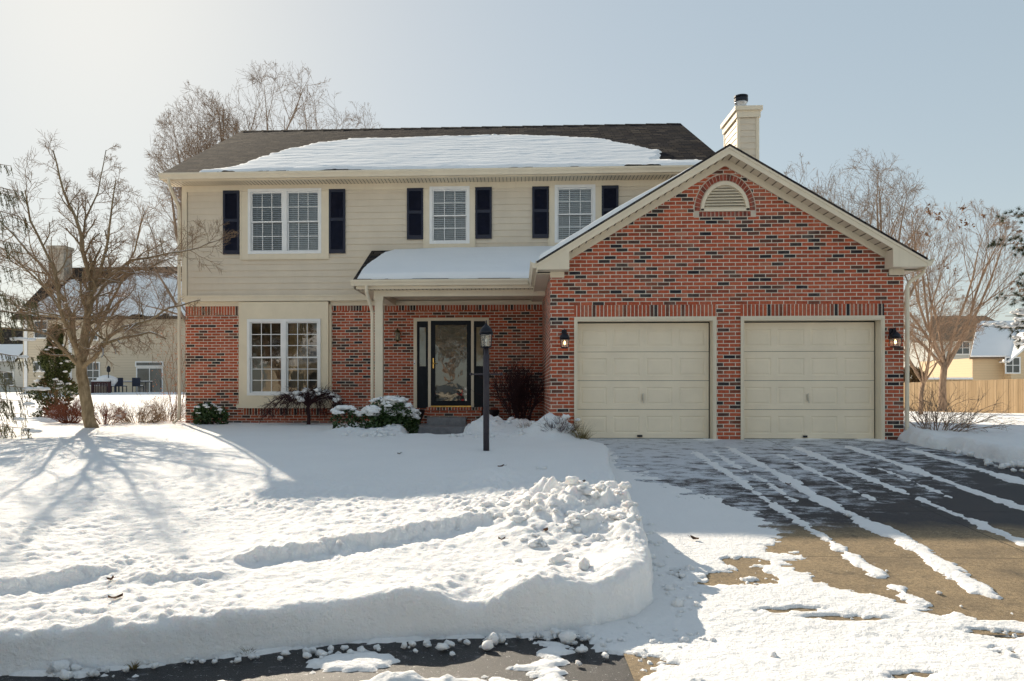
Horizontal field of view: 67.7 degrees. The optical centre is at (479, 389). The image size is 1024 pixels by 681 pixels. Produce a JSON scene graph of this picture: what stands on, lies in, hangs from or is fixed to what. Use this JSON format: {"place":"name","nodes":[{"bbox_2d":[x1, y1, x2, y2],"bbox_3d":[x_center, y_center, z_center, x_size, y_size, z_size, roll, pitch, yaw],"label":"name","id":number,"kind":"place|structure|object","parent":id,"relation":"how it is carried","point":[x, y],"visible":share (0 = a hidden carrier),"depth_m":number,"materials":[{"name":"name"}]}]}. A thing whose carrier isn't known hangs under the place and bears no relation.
{"place":"outdoors","nodes":[
{"label":"outdoors","id":0,"kind":"place"},
{"bbox_2d":[31,270,184,316],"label":"roof snow","id":1,"kind":"structure","parent":0,"point":[168,282],"depth_m":58.88,"materials":[{"name":"white snow"}]},
{"bbox_2d":[91,392,184,393],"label":"patio bank","id":2,"kind":"structure","parent":0,"point":[138,393],"depth_m":49.61,"materials":[{"name":"white snow"}]},
{"bbox_2d":[91,375,117,392],"bbox_3d":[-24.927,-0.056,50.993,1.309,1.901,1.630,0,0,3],"label":"patio table","id":3,"kind":"object","parent":2,"relation":"on","point":[104,381],"visible":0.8,"depth_m":50.24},
{"bbox_2d":[106,366,110,377],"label":"garden torch","id":4,"kind":"object","parent":2,"relation":"on","point":[108,369],"visible":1,"depth_m":50.44,"materials":[{"name":"black metal"}]},
{"bbox_2d":[115,378,126,391],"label":"patio chair","id":5,"kind":"object","parent":2,"relation":"on","point":[119,383],"visible":0.77,"depth_m":52.11,"materials":[{"name":"metal"}]},
{"bbox_2d":[116,381,152,391],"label":"patio table","id":6,"kind":"object","parent":2,"relation":"on","point":[140,381],"visible":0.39,"depth_m":52.83,"materials":[{"name":"metal"}]},
{"bbox_2d":[132,378,143,391],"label":"patio chair","id":7,"kind":"object","parent":2,"relation":"on","point":[136,382],"visible":0.8,"depth_m":52.05,"materials":[{"name":"metal"}]},
{"bbox_2d":[0,634,633,680],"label":"street","id":8,"kind":"structure","parent":0,"point":[472,660],"depth_m":4.29,"materials":[{"name":"black asphalt"}]},
{"bbox_2d":[0,413,653,674],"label":"snow lawn","id":9,"kind":"structure","parent":0,"point":[206,541],"depth_m":6.11,"materials":[{"name":"white snow"}]},
{"bbox_2d":[0,164,50,438],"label":"bare tree","id":10,"kind":"object","parent":9,"relation":"on","point":[2,401],"visible":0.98,"depth_m":13.46,"materials":[{"name":"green plant"}]},
{"bbox_2d":[39,396,100,422],"bbox_3d":[-9.508,0.408,17.673,1.330,0.734,1.183,0,0,-17],"label":"twiggy shrub","id":11,"kind":"object","parent":9,"relation":"on","point":[59,414],"visible":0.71,"depth_m":17.53,"materials":[{"name":"brown plant"}]},
{"bbox_2d":[74,393,129,424],"bbox_3d":[-8.411,0.457,17.310,1.306,0.793,1.036,0,0,3],"label":"twiggy shrub","id":12,"kind":"object","parent":9,"relation":"on","point":[104,414],"visible":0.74,"depth_m":17.21,"materials":[{"name":"brown plant"}]},
{"bbox_2d":[101,593,122,598],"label":"dead leaf","id":13,"kind":"object","parent":9,"relation":"on","point":[117,596],"visible":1,"depth_m":4.75,"materials":[{"name":"brown plant"}]},
{"bbox_2d":[0,128,240,427],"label":"ornamental tree","id":14,"kind":"object","parent":9,"relation":"on","point":[90,295],"visible":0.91,"depth_m":15.60,"materials":[{"name":"brown plant"}]},
{"bbox_2d":[124,661,140,669],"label":"grass tuft","id":15,"kind":"object","parent":9,"relation":"on","point":[135,666],"visible":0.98,"depth_m":4.27,"materials":[{"name":"brown plant"}]},
{"bbox_2d":[100,399,174,422],"bbox_3d":[-8.122,0.498,18.092,1.732,0.728,1.254,0,0,-13],"label":"twiggy shrub","id":16,"kind":"object","parent":9,"relation":"on","point":[141,413],"visible":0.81,"depth_m":17.96,"materials":[{"name":"brown plant"}]},
{"bbox_2d":[135,390,184,420],"bbox_3d":[-7.883,0.395,19.070,1.626,0.965,1.104,0,0,3],"label":"twiggy shrub","id":17,"kind":"object","parent":9,"relation":"on","point":[174,411],"visible":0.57,"depth_m":19.01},
{"bbox_2d":[191,402,229,424],"bbox_3d":[-6.212,0.558,17.575,0.907,0.561,0.451,0,0,3],"label":"evergreen shrub","id":18,"kind":"object","parent":9,"relation":"on","point":[204,413],"visible":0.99,"depth_m":17.51,"materials":[{"name":"green plant"}]},
{"bbox_2d":[247,383,360,424],"bbox_3d":[-3.953,0.305,17.356,2.643,1.092,1.576,0,0,-8],"label":"weeping maple","id":19,"kind":"object","parent":9,"relation":"on","point":[306,397],"visible":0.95,"depth_m":17.15,"materials":[{"name":"plant"}]},
{"bbox_2d":[329,395,415,431],"bbox_3d":[-2.081,0.534,14.960,1.665,0.881,0.950,0,0,-20],"label":"evergreen shrub","id":20,"kind":"object","parent":9,"relation":"on","point":[392,409],"visible":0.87,"depth_m":14.87,"materials":[{"name":"green plant"}]},
{"bbox_2d":[403,407,421,433],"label":"evergreen shrub","id":21,"kind":"object","parent":9,"relation":"on","point":[415,422],"visible":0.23,"depth_m":15.16,"materials":[{"name":"green plant"}]},
{"bbox_2d":[470,320,502,450],"bbox_3d":[0.092,-0.014,11.059,0.484,2.008,0.201,0,0,3],"label":"post lamp","id":22,"kind":"object","parent":9,"relation":"on","point":[486,329],"visible":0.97,"depth_m":11.02,"materials":[{"name":"black metal"}]},
{"bbox_2d":[471,354,544,420],"bbox_3d":[0.789,-0.078,16.711,2.009,1.620,1.464,0,0,3],"label":"burning bush","id":23,"kind":"object","parent":9,"relation":"on","point":[519,391],"visible":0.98,"depth_m":16.58,"materials":[{"name":"brown plant"}]},
{"bbox_2d":[538,412,583,433],"bbox_3d":[1.344,0.556,12.915,0.829,0.483,0.709,0,0,37],"label":"twiggy shrub","id":24,"kind":"object","parent":9,"relation":"on","point":[564,417],"visible":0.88,"depth_m":12.78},
{"bbox_2d":[566,422,593,438],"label":"grass tuft","id":25,"kind":"object","parent":9,"relation":"on","point":[583,436],"visible":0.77,"depth_m":12.65,"materials":[{"name":"beige plant"}]},
{"bbox_2d":[418,409,424,423],"bbox_3d":[-1.461,0.615,17.445,0.404,0.330,0.410,0,0,3],"label":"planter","id":26,"kind":"object","parent":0,"point":[422,414],"visible":0.23,"depth_m":17.35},
{"bbox_2d":[199,134,701,171],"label":"roof snow","id":27,"kind":"structure","parent":0,"point":[471,151],"depth_m":18.59,"materials":[{"name":"white snow"}]},
{"bbox_2d":[482,410,499,416],"bbox_3d":[0.247,0.615,17.359,0.404,0.330,0.410,0,0,3],"label":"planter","id":28,"kind":"object","parent":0,"point":[493,413],"visible":0.37,"depth_m":17.19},
{"bbox_2d":[0,392,1023,634],"bbox_3d":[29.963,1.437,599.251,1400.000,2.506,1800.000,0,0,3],"label":"snow ground","id":29,"kind":"structure","parent":0,"point":[13,397],"depth_m":35.02,"materials":[{"name":"white snow"}]},
{"bbox_2d":[0,327,22,391],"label":"house","id":30,"kind":"structure","parent":29,"relation":"on","point":[8,347],"depth_m":72.83,"materials":[{"name":"grey"}]},
{"bbox_2d":[3,372,13,385],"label":"window","id":31,"kind":"structure","parent":30,"relation":"in","point":[5,373],"depth_m":72.31,"materials":[{"name":"white plastic"}]},
{"bbox_2d":[24,324,78,416],"bbox_3d":[-12.258,-0.448,22.097,1.702,2.983,1.737,0,0,3],"label":"arborvitae","id":32,"kind":"object","parent":29,"relation":"on","point":[61,367],"visible":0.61,"depth_m":21.91,"materials":[{"name":"green plant"}]},
{"bbox_2d":[11,245,184,392],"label":"neighbour house","id":33,"kind":"structure","parent":29,"relation":"on","point":[128,367],"depth_m":57.41,"materials":[{"name":"beige"}]},
{"bbox_2d":[33,361,44,371],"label":"window","id":34,"kind":"structure","parent":33,"relation":"in","point":[36,366],"depth_m":57.72,"materials":[{"name":"white plastic"}]},
{"bbox_2d":[33,320,47,338],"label":"window","id":35,"kind":"structure","parent":33,"relation":"in","point":[40,336],"depth_m":57.71,"materials":[{"name":"white plastic"}]},
{"bbox_2d":[87,362,99,385],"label":"window","id":36,"kind":"structure","parent":33,"relation":"in","point":[91,376],"depth_m":57.51,"materials":[{"name":"white plastic"}]},
{"bbox_2d":[136,367,162,391],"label":"sliding door","id":37,"kind":"structure","parent":33,"relation":"in","point":[144,373],"depth_m":57.29,"materials":[{"name":"white plastic"}]},
{"bbox_2d":[121,195,184,323],"bbox_3d":[-11.388,-4.400,31.852,6.686,10.740,5.811,0,0,17],"label":"bare tree","id":38,"kind":"object","parent":29,"relation":"on","point":[171,296],"visible":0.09,"depth_m":31.57,"materials":[{"name":"brown plant"}]},
{"bbox_2d":[146,294,184,420],"bbox_3d":[-7.947,-0.878,19.444,2.149,3.504,2.437,0,0,3],"label":"sapling","id":39,"kind":"object","parent":29,"relation":"on","point":[176,383],"visible":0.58,"depth_m":19.34,"materials":[{"name":"orange plant"}]},
{"bbox_2d":[143,80,240,287],"bbox_3d":[-13.778,-7.160,37.609,5.642,16.259,5.920,0,0,3],"label":"bare tree","id":40,"kind":"object","parent":29,"relation":"on","point":[177,154],"visible":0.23,"depth_m":37.03,"materials":[{"name":"brown plant"}]},
{"bbox_2d":[174,59,356,219],"bbox_3d":[-10.690,-7.996,40.636,10.885,17.931,11.102,0,0,3],"label":"bare tree","id":41,"kind":"object","parent":29,"relation":"on","point":[260,107],"visible":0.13,"depth_m":37.95,"materials":[{"name":"brown plant"}]},
{"bbox_2d":[338,101,382,127],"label":"bare tree","id":42,"kind":"object","parent":29,"relation":"on","point":[360,117],"visible":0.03,"depth_m":43.13,"materials":[{"name":"grey plant"}]},
{"bbox_2d":[158,94,934,439],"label":"house","id":43,"kind":"structure","parent":29,"relation":"on","point":[734,288],"depth_m":16.18,"materials":[{"name":"brick"}]},
{"bbox_2d":[247,319,320,395],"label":"window","id":44,"kind":"structure","parent":43,"relation":"in","point":[282,353],"depth_m":18.28,"materials":[{"name":"glass"}]},
{"bbox_2d":[240,188,328,259],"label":"window","id":45,"kind":"structure","parent":43,"relation":"in","point":[283,223],"depth_m":18.09,"materials":[{"name":"white plastic"}]},
{"bbox_2d":[394,328,400,341],"bbox_3d":[-1.937,-1.290,17.938,0.139,0.340,0.157,0,0,3],"label":"wall lantern","id":46,"kind":"object","parent":43,"relation":"attached to","point":[397,332],"depth_m":17.92,"materials":[{"name":"black metal"}]},
{"bbox_2d":[423,186,475,247],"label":"window","id":47,"kind":"structure","parent":43,"relation":"in","point":[448,211],"depth_m":17.88,"materials":[{"name":"white glass"}]},
{"bbox_2d":[431,321,470,406],"bbox_3d":[-0.682,-0.613,17.899,0.950,2.035,0.124,0,0,3],"label":"storm door","id":48,"kind":"structure","parent":43,"relation":"in","point":[434,403],"depth_m":17.92,"materials":[{"name":"black paint"}]},
{"bbox_2d":[435,325,466,400],"bbox_3d":[-0.674,-0.600,18.060,0.950,2.060,0.052,0,0,3],"label":"entry door","id":49,"kind":"structure","parent":43,"relation":"in","point":[450,340],"depth_m":18.04,"materials":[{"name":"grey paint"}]},
{"bbox_2d":[357,246,552,279],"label":"roof snow","id":50,"kind":"structure","parent":43,"relation":"on","point":[479,262],"depth_m":16.53,"materials":[{"name":"white snow"}]},
{"bbox_2d":[560,329,569,348],"bbox_3d":[1.493,-0.906,13.432,0.176,0.352,0.216,0,0,3],"label":"wall lantern","id":51,"kind":"object","parent":43,"relation":"attached to","point":[564,337],"depth_m":13.37,"materials":[{"name":"black metal"}]},
{"bbox_2d":[548,184,601,245],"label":"window","id":52,"kind":"structure","parent":43,"relation":"in","point":[572,208],"depth_m":17.76,"materials":[{"name":"white glass"}]},
{"bbox_2d":[578,323,708,437],"bbox_3d":[2.918,-0.168,13.654,2.331,2.058,0.094,0,0,3],"label":"garage door","id":53,"kind":"structure","parent":43,"relation":"in","point":[606,351],"depth_m":13.66,"materials":[{"name":"paint"}]},
{"bbox_2d":[744,322,873,438],"bbox_3d":[5.807,-0.168,13.510,2.306,2.058,0.094,0,0,3],"label":"garage door","id":54,"kind":"structure","parent":43,"relation":"in","point":[857,338],"depth_m":13.52,"materials":[{"name":"paint"}]},
{"bbox_2d":[888,327,902,347],"bbox_3d":[7.156,-0.906,13.149,0.176,0.352,0.216,0,0,3],"label":"wall lantern","id":55,"kind":"object","parent":43,"relation":"attached to","point":[894,334],"depth_m":13.11,"materials":[{"name":"black metal"}]},
{"bbox_2d":[783,153,822,195],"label":"bare tree","id":56,"kind":"object","parent":29,"relation":"on","point":[786,172],"visible":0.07,"depth_m":43.23,"materials":[{"name":"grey plant"}]},
{"bbox_2d":[806,162,875,224],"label":"bare tree","id":57,"kind":"object","parent":29,"relation":"on","point":[823,191],"visible":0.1,"depth_m":43.69,"materials":[{"name":"brown plant"}]},
{"bbox_2d":[827,145,947,311],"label":"bare tree","id":58,"kind":"object","parent":29,"relation":"on","point":[882,220],"visible":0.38,"depth_m":40.01,"materials":[{"name":"brown plant"}]},
{"bbox_2d":[904,365,924,382],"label":"yew bush","id":59,"kind":"object","parent":29,"relation":"on","point":[913,378],"visible":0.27,"depth_m":54.03,"materials":[{"name":"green plant"}]},
{"bbox_2d":[904,279,984,414],"bbox_3d":[17.380,-1.745,30.067,4.195,5.430,4.089,0,0,3],"label":"bare tree","id":60,"kind":"object","parent":29,"relation":"on","point":[923,380],"visible":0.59,"depth_m":29.71,"materials":[{"name":"brown plant"}]},
{"bbox_2d":[904,316,994,375],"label":"grey house","id":61,"kind":"structure","parent":29,"relation":"on","point":[962,353],"depth_m":81.09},
{"bbox_2d":[955,341,969,354],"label":"window","id":62,"kind":"structure","parent":61,"relation":"in","point":[962,351],"depth_m":79.55,"materials":[{"name":"white plastic"}]},
{"bbox_2d":[927,377,972,381],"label":"back fence","id":63,"kind":"object","parent":29,"relation":"on","point":[930,379],"visible":0.25,"depth_m":58.25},
{"bbox_2d":[887,199,1023,410],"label":"bare tree","id":64,"kind":"object","parent":29,"relation":"on","point":[944,363],"visible":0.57,"depth_m":34.13,"materials":[{"name":"brown plant"}]},
{"bbox_2d":[904,379,1023,412],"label":"wooden fence","id":65,"kind":"object","parent":29,"relation":"on","point":[1012,396],"visible":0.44,"depth_m":45.11,"materials":[{"name":"brown wood"}]},
{"bbox_2d":[919,321,1023,379],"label":"tan house","id":66,"kind":"structure","parent":29,"relation":"on","point":[995,354],"depth_m":60.13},
{"bbox_2d":[1005,357,1020,373],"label":"window","id":67,"kind":"structure","parent":66,"relation":"in","point":[1013,367],"depth_m":59.08,"materials":[{"name":"white plastic"}]},
{"bbox_2d":[983,206,1023,349],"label":"pine tree","id":68,"kind":"object","parent":29,"relation":"on","point":[1018,320],"visible":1,"depth_m":18.49,"materials":[{"name":"green plant"}]},
{"bbox_2d":[0,0,1023,360],"label":"sky","id":69,"kind":"structure","parent":0,"point":[938,85],"materials":[{"name":"blue"}]},
{"bbox_2d":[530,168,688,299],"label":"roof snow","id":70,"kind":"structure","parent":0,"point":[584,229],"depth_m":13.23,"materials":[{"name":"white snow"}]},
{"bbox_2d":[587,438,1023,634],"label":"driveway","id":71,"kind":"structure","parent":0,"point":[994,561],"depth_m":8.12,"materials":[{"name":"grey asphalt"}]},
{"bbox_2d":[0,438,1023,680],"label":"driveway snow","id":72,"kind":"structure","parent":71,"relation":"on","point":[746,631],"depth_m":4.96,"materials":[{"name":"white snow"}]},
{"bbox_2d":[46,417,1023,679],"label":"snow clods","id":73,"kind":"object","parent":72,"relation":"on","point":[64,669],"visible":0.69,"depth_m":5.67,"materials":[{"name":"white snow"}]},
{"bbox_2d":[623,637,1018,680],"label":"driveway apron","id":74,"kind":"object","parent":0,"point":[635,665],"visible":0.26,"depth_m":4.28,"materials":[{"name":"beige concrete"}]},
{"bbox_2d":[897,420,1023,462],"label":"snow bank","id":75,"kind":"structure","parent":0,"point":[1000,445],"depth_m":12.40,"materials":[{"name":"white snow"}]},
{"bbox_2d":[896,379,1023,431],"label":"bare shrub","id":76,"kind":"object","parent":75,"relation":"on","point":[949,419],"visible":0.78,"depth_m":13.37,"materials":[{"name":"brown plant"}]}
]}

